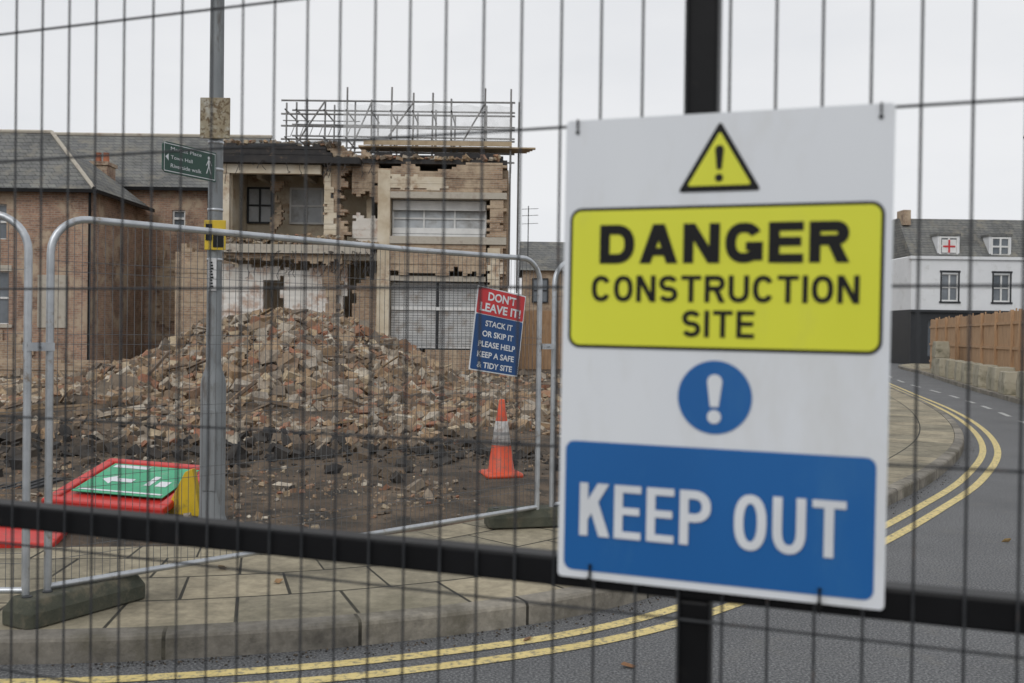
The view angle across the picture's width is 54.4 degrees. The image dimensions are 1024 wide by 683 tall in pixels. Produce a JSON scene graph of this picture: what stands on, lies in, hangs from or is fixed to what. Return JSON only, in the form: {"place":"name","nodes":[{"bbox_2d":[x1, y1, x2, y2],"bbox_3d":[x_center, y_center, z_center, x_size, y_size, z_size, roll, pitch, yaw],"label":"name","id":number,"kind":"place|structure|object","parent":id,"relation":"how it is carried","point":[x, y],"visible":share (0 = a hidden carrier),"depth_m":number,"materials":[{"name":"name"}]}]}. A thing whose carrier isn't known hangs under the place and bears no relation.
{"place":"outdoors","nodes":[
{"label":"outdoors","id":0,"kind":"place"},
{"bbox_2d":[0,314,561,546],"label":"demolition site ground","id":1,"kind":"structure","parent":0,"point":[380,522],"depth_m":9.22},
{"bbox_2d":[0,477,63,488],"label":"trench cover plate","id":2,"kind":"object","parent":1,"relation":"on","point":[33,484],"visible":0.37,"depth_m":8.74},
{"bbox_2d":[0,527,66,547],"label":"fallen plastic barrier","id":3,"kind":"object","parent":1,"relation":"on","point":[5,533],"visible":0.19,"depth_m":6.55,"materials":[{"name":"red plastic"}]},
{"bbox_2d":[0,359,118,375],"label":"brickwork","id":4,"kind":"object","parent":1,"relation":"on","point":[19,364],"visible":0.25,"depth_m":27.52,"materials":[{"name":"brown brick"}]},
{"bbox_2d":[0,192,145,363],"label":"walls","id":5,"kind":"structure","parent":1,"relation":"on","point":[54,208],"depth_m":34.00,"materials":[{"name":"red brick"}]},
{"bbox_2d":[0,204,6,238],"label":"window frame","id":6,"kind":"object","parent":5,"relation":"attached to","point":[3,221],"visible":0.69,"depth_m":34.09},
{"bbox_2d":[0,206,6,237],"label":"window glass","id":7,"kind":"object","parent":6,"relation":"in","point":[3,225],"visible":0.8,"depth_m":34.15,"materials":[{"name":"grey glass"}]},
{"bbox_2d":[0,272,8,323],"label":"window frame","id":8,"kind":"object","parent":5,"relation":"attached to","point":[4,297],"visible":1,"depth_m":34.11,"materials":[{"name":"white wood"}]},
{"bbox_2d":[0,273,8,322],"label":"window glass","id":9,"kind":"object","parent":8,"relation":"in","point":[4,303],"visible":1,"depth_m":34.17,"materials":[{"name":"grey glass"}]},
{"bbox_2d":[0,265,65,327],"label":"sills and blocked opening","id":10,"kind":"structure","parent":5,"relation":"attached to","point":[59,308],"depth_m":33.95,"materials":[{"name":"stone"}]},
{"bbox_2d":[0,133,147,206],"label":"roof","id":11,"kind":"structure","parent":5,"relation":"on","point":[54,173],"depth_m":35.04,"materials":[{"name":"tile"}]},
{"bbox_2d":[0,129,93,187],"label":"ridge tiles","id":12,"kind":"object","parent":11,"relation":"on","point":[76,164],"visible":0.79,"depth_m":35.77,"materials":[{"name":"stone"}]},
{"bbox_2d":[89,161,117,180],"bbox_3d":[-15.871,-5.965,38.549,0.820,1.900,0.920,1,1,0],"label":"chimney","id":13,"kind":"object","parent":11,"relation":"attached to","point":[107,168],"visible":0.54,"depth_m":38.15,"materials":[{"name":"red brick"}]},
{"bbox_2d":[96,152,109,161],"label":"chimney pots","id":14,"kind":"object","parent":13,"relation":"on","point":[100,158],"visible":0.55,"depth_m":38.45,"materials":[{"name":"orange ceramic"}]},
{"bbox_2d":[0,188,154,359],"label":"gutter","id":15,"kind":"object","parent":5,"relation":"attached to","point":[111,196],"visible":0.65,"depth_m":33.83,"materials":[{"name":"black paint"}]},
{"bbox_2d":[0,250,174,362],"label":"masonry scars","id":16,"kind":"object","parent":1,"relation":"on","point":[164,300],"visible":0.49,"depth_m":39.18,"materials":[{"name":"brown brick"}]},
{"bbox_2d":[41,458,199,516],"bbox_3d":[-2.874,1.131,7.947,1.255,0.357,1.040,1,1,5],"label":"fallen plastic barrier","id":17,"kind":"object","parent":1,"relation":"on","point":[162,496],"visible":0.62,"depth_m":7.70,"materials":[{"name":"plastic"}]},
{"bbox_2d":[127,190,207,351],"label":"walls","id":18,"kind":"structure","parent":1,"relation":"on","point":[165,204],"depth_m":39.26,"materials":[{"name":"red brick"}]},
{"bbox_2d":[124,186,207,219],"bbox_3d":[-17.666,-2.618,39.055,14.600,6.950,0.350,1,1,0],"label":"gutter","id":19,"kind":"object","parent":18,"relation":"attached to","point":[167,188],"visible":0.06,"depth_m":38.85,"materials":[{"name":"black paint"}]},
{"bbox_2d":[173,210,184,224],"bbox_3d":[-13.146,-4.860,39.358,0.570,0.700,0.058,1,1,0],"label":"window frame","id":20,"kind":"object","parent":18,"relation":"attached to","point":[177,218],"visible":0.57,"depth_m":39.33,"materials":[{"name":"white wood"}]},
{"bbox_2d":[175,212,183,224],"bbox_3d":[-13.146,-4.861,39.399,0.480,0.610,0.020,1,1,0],"label":"window glass","id":21,"kind":"object","parent":20,"relation":"in","point":[177,221],"visible":0.43,"depth_m":39.39,"materials":[{"name":"grey glass"}]},
{"bbox_2d":[198,0,229,519],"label":"lamp post","id":22,"kind":"object","parent":1,"relation":"on","point":[221,120],"visible":0.75,"depth_m":7.37,"materials":[{"name":"metal"}]},
{"bbox_2d":[162,141,215,181],"bbox_3d":[-2.304,-1.283,7.120,0.014,0.215,0.520,1,1,26],"label":"finger post sign","id":23,"kind":"object","parent":22,"relation":"attached to","point":[196,164],"visible":0.84,"depth_m":7.11,"materials":[{"name":"green metal"}]},
{"bbox_2d":[202,410,215,490],"bbox_3d":[-2.236,0.803,7.344,0.100,0.600,0.008,1,1,0],"label":"access door","id":24,"kind":"structure","parent":22,"relation":"in","point":[212,432],"depth_m":7.34,"materials":[{"name":"grey metal"}]},
{"bbox_2d":[0,307,534,439],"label":"timber debris","id":25,"kind":"object","parent":1,"relation":"on","point":[165,356],"visible":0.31,"depth_m":13.59,"materials":[{"name":"brown wood"}]},
{"bbox_2d":[0,412,559,490],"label":"broken tarmac heap","id":26,"kind":"object","parent":1,"relation":"on","point":[278,450],"visible":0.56,"depth_m":10.65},
{"bbox_2d":[0,307,561,538],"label":"rubble pile","id":27,"kind":"object","parent":1,"relation":"on","point":[137,377],"visible":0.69,"depth_m":14.46,"materials":[{"name":"brown brick"}]},
{"bbox_2d":[222,213,377,318],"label":"painted wall","id":28,"kind":"structure","parent":1,"relation":"on","point":[252,300],"depth_m":35.48,"materials":[{"name":"white paint"}]},
{"bbox_2d":[223,164,391,335],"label":"plastered columns","id":29,"kind":"structure","parent":1,"relation":"on","point":[384,224],"depth_m":34.96,"materials":[{"name":"beige paint"}]},
{"bbox_2d":[175,146,508,336],"bbox_3d":[-6.060,-2.991,39.448,11.800,8.001,9.054,1,1,0],"label":"broken brickwork","id":30,"kind":"object","parent":1,"relation":"on","point":[464,178],"visible":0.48,"depth_m":35.20,"materials":[{"name":"brown brick"}]},
{"bbox_2d":[222,175,506,281],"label":"concrete slabs","id":31,"kind":"structure","parent":30,"relation":"on","point":[289,248],"depth_m":34.91,"materials":[{"name":"grey concrete"}]},
{"bbox_2d":[222,160,375,285],"bbox_3d":[-7.521,-4.124,34.578,5.560,4.407,0.431,1,1,0],"label":"bent rebar","id":32,"kind":"object","parent":31,"relation":"attached to","point":[331,252],"visible":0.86,"depth_m":34.64,"materials":[{"name":"metal"}]},
{"bbox_2d":[223,138,500,252],"bbox_3d":[-5.348,-5.102,36.286,10.084,4.127,3.152,1,1,0],"label":"loose debris","id":33,"kind":"object","parent":31,"relation":"on","point":[232,240],"visible":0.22,"depth_m":35.01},
{"bbox_2d":[324,170,502,289],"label":"rendered patches","id":34,"kind":"object","parent":30,"relation":"attached to","point":[416,181],"visible":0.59,"depth_m":34.97,"materials":[{"name":"beige paint"}]},
{"bbox_2d":[231,174,489,351],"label":"walls","id":35,"kind":"structure","parent":1,"relation":"on","point":[353,204],"depth_m":37.56,"materials":[{"name":"beige paint"}]},
{"bbox_2d":[57,135,271,186],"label":"roof","id":36,"kind":"structure","parent":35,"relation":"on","point":[137,170],"depth_m":41.48,"materials":[{"name":"tile"}]},
{"bbox_2d":[55,132,272,138],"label":"ridge tiles","id":37,"kind":"object","parent":36,"relation":"on","point":[149,135],"visible":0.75,"depth_m":42.86,"materials":[{"name":"stone"}]},
{"bbox_2d":[281,87,535,292],"bbox_3d":[-3.801,-5.531,36.862,9.250,7.388,2.580,1,1,0],"label":"scaffolding","id":38,"kind":"object","parent":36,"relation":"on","point":[431,146],"visible":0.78,"depth_m":36.15,"materials":[{"name":"metal"}]},
{"bbox_2d":[247,187,271,223],"bbox_3d":[-9.482,-5.119,37.455,0.970,1.370,0.058,1,1,0],"label":"window frame","id":39,"kind":"object","parent":35,"relation":"attached to","point":[259,205],"visible":0.68,"depth_m":37.43,"materials":[{"name":"black wood"}]},
{"bbox_2d":[249,189,270,221],"bbox_3d":[-9.482,-5.119,37.496,0.900,1.300,0.020,1,1,0],"label":"window glass","id":40,"kind":"object","parent":39,"relation":"in","point":[265,200],"visible":0.64,"depth_m":37.49,"materials":[{"name":"grey glass"}]},
{"bbox_2d":[289,188,323,224],"bbox_3d":[-7.432,-5.091,37.455,1.870,1.370,0.058,1,1,0],"label":"window frame","id":41,"kind":"object","parent":35,"relation":"attached to","point":[291,206],"visible":0.61,"depth_m":37.43,"materials":[{"name":"grey wood"}]},
{"bbox_2d":[291,190,333,222],"bbox_3d":[-7.432,-5.091,37.496,1.800,1.300,0.020,1,1,0],"label":"window glass","id":42,"kind":"object","parent":41,"relation":"in","point":[314,213],"visible":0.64,"depth_m":37.49,"materials":[{"name":"grey glass"}]},
{"bbox_2d":[223,143,507,176],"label":"roof slab","id":43,"kind":"structure","parent":35,"relation":"on","point":[318,154],"depth_m":34.85,"materials":[{"name":"black concrete"}]},
{"bbox_2d":[392,200,486,236],"bbox_3d":[-2.591,-4.383,35.561,3.360,1.310,0.058,1,1,0],"label":"window frame","id":44,"kind":"object","parent":35,"relation":"attached to","point":[454,218],"visible":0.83,"depth_m":35.53,"materials":[{"name":"white wood"}]},
{"bbox_2d":[394,210,484,234],"bbox_3d":[-2.591,-4.384,35.602,3.300,1.250,0.020,1,1,0],"label":"window glass","id":45,"kind":"object","parent":44,"relation":"in","point":[418,223],"visible":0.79,"depth_m":35.59,"materials":[{"name":"grey glass"}]},
{"bbox_2d":[423,350,470,371],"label":"brick plinth","id":46,"kind":"structure","parent":1,"relation":"on","point":[455,356],"depth_m":35.20,"materials":[{"name":"beige brick"}]},
{"bbox_2d":[390,282,485,349],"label":"shutter frames","id":47,"kind":"structure","parent":46,"relation":"on","point":[437,300],"depth_m":35.51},
{"bbox_2d":[391,282,484,348],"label":"roller shutters","id":48,"kind":"object","parent":47,"relation":"attached to","point":[417,302],"visible":0.56,"depth_m":35.44,"materials":[{"name":"grey metal"}]},
{"bbox_2d":[391,201,485,310],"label":"white trims","id":49,"kind":"object","parent":47,"relation":"attached to","point":[438,206],"visible":0.82,"depth_m":35.37,"materials":[{"name":"white paint"}]},
{"bbox_2d":[479,399,522,478],"bbox_3d":[-0.102,0.927,9.609,0.360,0.737,0.360,1,1,-17],"label":"traffic cone","id":50,"kind":"object","parent":1,"relation":"on","point":[498,452],"visible":0.79,"depth_m":9.53,"materials":[{"name":"plastic"}]},
{"bbox_2d":[518,310,562,368],"bbox_3d":[4.470,-0.001,39.041,9.140,2.355,0.080,1,1,0],"label":"timber hoarding","id":51,"kind":"object","parent":1,"relation":"on","point":[546,330],"visible":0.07,"depth_m":39.00,"materials":[{"name":"brown wood"}]},
{"bbox_2d":[0,388,953,629],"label":"pavement","id":52,"kind":"structure","parent":0,"point":[935,435],"depth_m":5.70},
{"bbox_2d":[0,211,32,594],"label":"temporary fence panel","id":53,"kind":"object","parent":52,"relation":"on","point":[24,589],"visible":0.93,"depth_m":4.79,"materials":[{"name":"metal"}]},
{"bbox_2d":[27,342,54,350],"bbox_3d":[-2.300,0.025,4.841,0.090,0.040,0.130,1,1,42],"label":"fence coupler","id":54,"kind":"object","parent":53,"relation":"attached to","point":[34,346],"visible":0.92,"depth_m":4.83,"materials":[{"name":"metal"}]},
{"bbox_2d":[2,571,144,629],"bbox_3d":[-2.188,1.286,5.012,0.220,0.134,0.700,1,1,29],"label":"fence foot block","id":55,"kind":"object","parent":52,"relation":"on","point":[77,600],"depth_m":4.87,"materials":[{"name":"concrete"}]},
{"bbox_2d":[43,216,542,590],"bbox_3d":[-1.037,0.357,6.094,3.491,1.963,0.037,0,1,-44],"label":"temporary fence panel","id":56,"kind":"object","parent":52,"relation":"on","point":[58,232],"visible":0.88,"depth_m":5.71,"materials":[{"name":"metal"}]},
{"bbox_2d":[469,285,525,376],"bbox_3d":[-0.097,-0.068,6.972,0.542,0.639,0.007,0,1,-44],"label":"site notice sign","id":57,"kind":"object","parent":56,"relation":"attached to","point":[498,327],"visible":0.91,"depth_m":6.96,"materials":[{"name":"blue plastic"}]},
{"bbox_2d":[484,505,558,528],"bbox_3d":[0.153,1.288,7.372,0.700,0.134,0.220,1,1,-14],"label":"fence foot block","id":58,"kind":"object","parent":52,"relation":"on","point":[542,516],"depth_m":7.26,"materials":[{"name":"concrete"}]},
{"bbox_2d":[549,261,563,506],"bbox_3d":[1.540,0.369,8.624,3.522,1.963,0.037,0,1,-45],"label":"temporary fence panel","id":59,"kind":"object","parent":52,"relation":"on","point":[552,398],"visible":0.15,"depth_m":7.38,"materials":[{"name":"metal"}]},
{"bbox_2d":[542,344,554,348],"bbox_3d":[0.255,0.037,7.346,0.130,0.040,0.090,0,1,-43],"label":"fence coupler","id":60,"kind":"object","parent":59,"relation":"attached to","point":[548,346],"visible":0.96,"depth_m":7.32,"materials":[{"name":"metal"}]},
{"bbox_2d":[218,538,1010,667],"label":"fallen leaves","id":61,"kind":"object","parent":52,"relation":"on","point":[626,663],"visible":0.7,"depth_m":5.59,"materials":[{"name":"brown plant"}]},
{"bbox_2d":[0,363,1023,682],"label":"road","id":62,"kind":"structure","parent":0,"point":[992,525],"depth_m":5.05,"materials":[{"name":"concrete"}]},
{"bbox_2d":[0,386,963,664],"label":"kerb","id":63,"kind":"structure","parent":62,"relation":"on","point":[386,626],"depth_m":4.84,"materials":[{"name":"concrete"}]},
{"bbox_2d":[0,385,985,682],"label":"yellow road line","id":64,"kind":"object","parent":62,"relation":"on","point":[502,643],"visible":0.56,"depth_m":4.76,"materials":[{"name":"paint"}]},
{"bbox_2d":[0,0,1023,682],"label":"security fence","id":65,"kind":"object","parent":62,"relation":"on","point":[964,608],"visible":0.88,"depth_m":1.41,"materials":[{"name":"metal"}]},
{"bbox_2d":[558,102,895,613],"bbox_3d":[0.258,0.020,1.256,0.413,0.621,0.012,1,1,20],"label":"danger construction sign","id":66,"kind":"object","parent":65,"relation":"attached to","point":[727,291],"visible":1,"depth_m":1.25,"materials":[{"name":"white plastic"}]},
{"bbox_2d":[52,426,974,670],"bbox_3d":[3.676,1.502,10.457,1.962,0.017,16.422,1,1,38],"label":"gutter grit","id":67,"kind":"object","parent":62,"relation":"on","point":[307,656],"visible":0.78,"depth_m":4.84,"materials":[{"name":"gravel"}]},
{"bbox_2d":[521,270,563,355],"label":"walls","id":68,"kind":"structure","parent":62,"relation":"on","point":[528,277],"depth_m":59.98,"materials":[{"name":"brown brick"}]},
{"bbox_2d":[532,278,547,302],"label":"window frame","id":69,"kind":"object","parent":68,"relation":"attached to","point":[542,290],"visible":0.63,"depth_m":59.85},
{"bbox_2d":[534,279,546,300],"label":"window glass","id":70,"kind":"object","parent":69,"relation":"in","point":[544,294],"visible":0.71,"depth_m":59.91,"materials":[{"name":"grey glass"}]},
{"bbox_2d":[520,241,563,277],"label":"roof","id":71,"kind":"structure","parent":68,"relation":"on","point":[543,255],"depth_m":62.07,"materials":[{"name":"stone"}]},
{"bbox_2d":[522,206,537,256],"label":"tv aerial","id":72,"kind":"object","parent":71,"relation":"attached to","point":[528,215],"visible":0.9,"depth_m":60.92,"materials":[{"name":"grey metal"}]},
{"bbox_2d":[238,383,1000,682],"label":"yellow road line","id":73,"kind":"object","parent":62,"relation":"on","point":[980,480],"visible":0.61,"depth_m":4.95,"materials":[{"name":"paint"}]},
{"bbox_2d":[890,310,908,363],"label":"side plinth","id":74,"kind":"structure","parent":62,"relation":"on","point":[899,338],"depth_m":59.62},
{"bbox_2d":[891,257,909,310],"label":"side wall","id":75,"kind":"structure","parent":74,"relation":"on","point":[900,296],"depth_m":59.58,"materials":[{"name":"white paint"}]},
{"bbox_2d":[927,320,930,355],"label":"shop glass","id":76,"kind":"object","parent":62,"relation":"on","point":[929,325],"visible":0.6,"depth_m":58.50,"materials":[{"name":"grey glass"}]},
{"bbox_2d":[890,376,1023,422],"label":"white road markings","id":77,"kind":"object","parent":62,"relation":"on","point":[970,401],"visible":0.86,"depth_m":24.12,"materials":[{"name":"paint"}]},
{"bbox_2d":[908,310,1009,363],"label":"dark shopfront","id":78,"kind":"object","parent":62,"relation":"on","point":[925,316],"visible":0.3,"depth_m":57.96,"materials":[{"name":"black paint"}]},
{"bbox_2d":[908,256,1021,310],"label":"rendered wall","id":79,"kind":"structure","parent":78,"relation":"on","point":[931,267],"depth_m":57.97,"materials":[{"name":"white paint"}]},
{"bbox_2d":[942,274,957,300],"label":"window frame","id":80,"kind":"object","parent":79,"relation":"attached to","point":[949,288],"visible":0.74,"depth_m":58.05,"materials":[{"name":"white wood"}]},
{"bbox_2d":[942,275,955,299],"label":"window glass","id":81,"kind":"object","parent":80,"relation":"in","point":[945,290],"visible":0.71,"depth_m":58.10,"materials":[{"name":"grey glass"}]},
{"bbox_2d":[892,218,1022,258],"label":"slate mansard","id":82,"kind":"object","parent":79,"relation":"on","point":[904,240],"visible":0.68,"depth_m":59.37,"materials":[{"name":"grey stone"}]},
{"bbox_2d":[897,210,910,224],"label":"chimney stacks","id":83,"kind":"object","parent":82,"relation":"on","point":[904,216],"visible":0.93,"depth_m":59.53,"materials":[{"name":"brown brick"}]},
{"bbox_2d":[939,236,957,253],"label":"window frame","id":84,"kind":"object","parent":82,"relation":"attached to","point":[940,245],"visible":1,"depth_m":58.17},
{"bbox_2d":[941,238,955,252],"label":"window glass","id":85,"kind":"object","parent":84,"relation":"in","point":[946,239],"visible":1,"depth_m":58.23,"materials":[{"name":"grey glass"}]},
{"bbox_2d":[943,240,954,252],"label":"st george's cross","id":86,"kind":"object","parent":84,"relation":"attached to","point":[948,246],"depth_m":58.12,"materials":[{"name":"red fabric"}]},
{"bbox_2d":[942,239,955,252],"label":"window flag","id":87,"kind":"object","parent":84,"relation":"attached to","point":[952,249],"depth_m":58.14,"materials":[{"name":"white fabric"}]},
{"bbox_2d":[932,236,1010,253],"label":"dormer cheeks","id":88,"kind":"object","parent":82,"relation":"attached to","point":[986,240],"visible":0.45,"depth_m":58.25,"materials":[{"name":"white paint"}]},
{"bbox_2d":[991,237,1009,254],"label":"window frame","id":89,"kind":"object","parent":82,"relation":"attached to","point":[1000,242],"visible":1,"depth_m":58.17,"materials":[{"name":"white wood"}]},
{"bbox_2d":[993,239,1007,253],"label":"window glass","id":90,"kind":"object","parent":89,"relation":"in","point":[1004,243],"visible":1,"depth_m":58.23,"materials":[{"name":"grey glass"}]},
{"bbox_2d":[939,270,1012,303],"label":"window surrounds","id":91,"kind":"object","parent":79,"relation":"attached to","point":[959,272],"visible":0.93,"depth_m":57.93,"materials":[{"name":"black paint"}]},
{"bbox_2d":[994,275,1008,300],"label":"window frame","id":92,"kind":"object","parent":79,"relation":"attached to","point":[1000,288],"visible":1,"depth_m":58.04,"materials":[{"name":"white wood"}]},
{"bbox_2d":[994,275,1007,300],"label":"window glass","id":93,"kind":"object","parent":92,"relation":"in","point":[997,291],"visible":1,"depth_m":58.10,"materials":[{"name":"grey glass"}]},
{"bbox_2d":[898,363,1023,404],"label":"kerb","id":94,"kind":"structure","parent":62,"relation":"on","point":[1013,399],"depth_m":30.14,"materials":[{"name":"concrete"}]},
{"bbox_2d":[0,0,1023,294],"label":"sky","id":95,"kind":"structure","parent":0,"point":[948,24],"materials":[{"name":"white"}]},
{"bbox_2d":[901,363,1015,396],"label":"pavement","id":96,"kind":"structure","parent":0,"point":[924,367],"depth_m":48.15,"materials":[{"name":"grey concrete"}]},
{"bbox_2d":[931,341,949,373],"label":"concrete block","id":97,"kind":"structure","parent":96,"relation":"on","point":[940,349],"depth_m":39.52,"materials":[{"name":"beige concrete"}]},
{"bbox_2d":[934,358,954,375],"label":"concrete block","id":98,"kind":"structure","parent":96,"relation":"on","point":[940,363],"depth_m":37.48,"materials":[{"name":"beige concrete"}]},
{"bbox_2d":[945,360,963,378],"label":"concrete block","id":99,"kind":"structure","parent":96,"relation":"on","point":[949,368],"depth_m":35.41,"materials":[{"name":"beige concrete"}]},
{"bbox_2d":[954,361,973,380],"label":"concrete block","id":100,"kind":"structure","parent":96,"relation":"on","point":[957,371],"depth_m":33.31,"materials":[{"name":"grey concrete"}]},
{"bbox_2d":[960,362,981,383],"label":"concrete block","id":101,"kind":"structure","parent":96,"relation":"on","point":[963,379],"depth_m":31.53,"materials":[{"name":"grey concrete"}]},
{"bbox_2d":[929,308,1020,370],"bbox_3d":[15.414,0.164,30.162,0.240,2.400,35.491,1,1,15],"label":"timber hoarding","id":102,"kind":"object","parent":96,"relation":"on","point":[995,338],"visible":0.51,"depth_m":35.29,"materials":[{"name":"brown wood"}]},
{"bbox_2d":[972,364,997,386],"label":"concrete block","id":103,"kind":"structure","parent":96,"relation":"on","point":[979,373],"depth_m":29.40,"materials":[{"name":"grey concrete"}]},
{"bbox_2d":[986,366,1015,390],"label":"concrete block","id":104,"kind":"structure","parent":96,"relation":"on","point":[992,376],"depth_m":27.34,"materials":[{"name":"grey concrete"}]},
{"bbox_2d":[998,371,1017,394],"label":"concrete block","id":105,"kind":"structure","parent":96,"relation":"on","point":[1006,382],"depth_m":25.54,"materials":[{"name":"grey concrete"}]},
{"bbox_2d":[1016,371,1023,399],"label":"concrete block","id":106,"kind":"structure","parent":96,"relation":"on","point":[1018,386],"depth_m":24.18,"materials":[{"name":"grey concrete"}]}
]}

